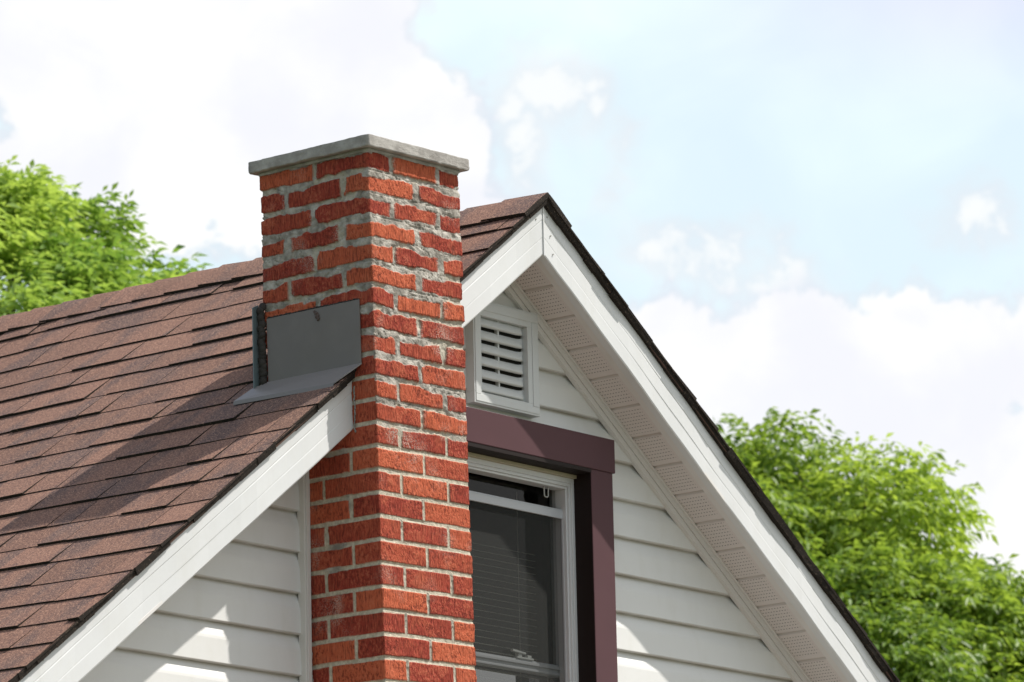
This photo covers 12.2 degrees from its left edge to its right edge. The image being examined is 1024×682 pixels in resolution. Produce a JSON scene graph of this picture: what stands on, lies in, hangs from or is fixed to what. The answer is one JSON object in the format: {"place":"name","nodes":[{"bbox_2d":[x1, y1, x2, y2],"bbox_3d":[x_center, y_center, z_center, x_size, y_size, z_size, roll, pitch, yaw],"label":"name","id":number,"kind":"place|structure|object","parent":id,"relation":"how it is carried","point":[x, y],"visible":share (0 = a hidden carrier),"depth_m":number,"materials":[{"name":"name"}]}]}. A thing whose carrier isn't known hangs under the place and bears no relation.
{"place":"outdoors","nodes":[
{"label":"outdoors","id":0,"kind":"place"},
{"bbox_2d":[0,0,1023,599],"label":"sky","id":1,"kind":"structure","parent":0,"point":[801,205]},
{"label":"ground","id":2,"kind":"structure","parent":0,"visible":0},
{"bbox_2d":[0,155,211,316],"bbox_3d":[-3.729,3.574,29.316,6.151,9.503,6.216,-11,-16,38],"label":"leafy tree","id":3,"kind":"object","parent":2,"relation":"on","point":[51,252],"visible":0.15,"depth_m":28.91,"materials":[{"name":"green plant"}]},
{"bbox_2d":[0,134,900,681],"bbox_3d":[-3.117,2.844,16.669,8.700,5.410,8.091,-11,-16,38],"label":"house","id":4,"kind":"structure","parent":2,"relation":"on","point":[382,410],"depth_m":14.09,"materials":[{"name":"plastic"}]},
{"bbox_2d":[465,406,617,681],"bbox_3d":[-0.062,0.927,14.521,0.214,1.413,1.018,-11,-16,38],"label":"window","id":5,"kind":"structure","parent":4,"relation":"in","point":[576,469],"depth_m":14.80,"materials":[{"name":"brown wood"}]},
{"bbox_2d":[713,407,1023,681],"bbox_3d":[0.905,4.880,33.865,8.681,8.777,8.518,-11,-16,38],"label":"leafy tree","id":6,"kind":"object","parent":2,"relation":"on","point":[919,608],"visible":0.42,"depth_m":32.85,"materials":[{"name":"green plant"}]}
]}

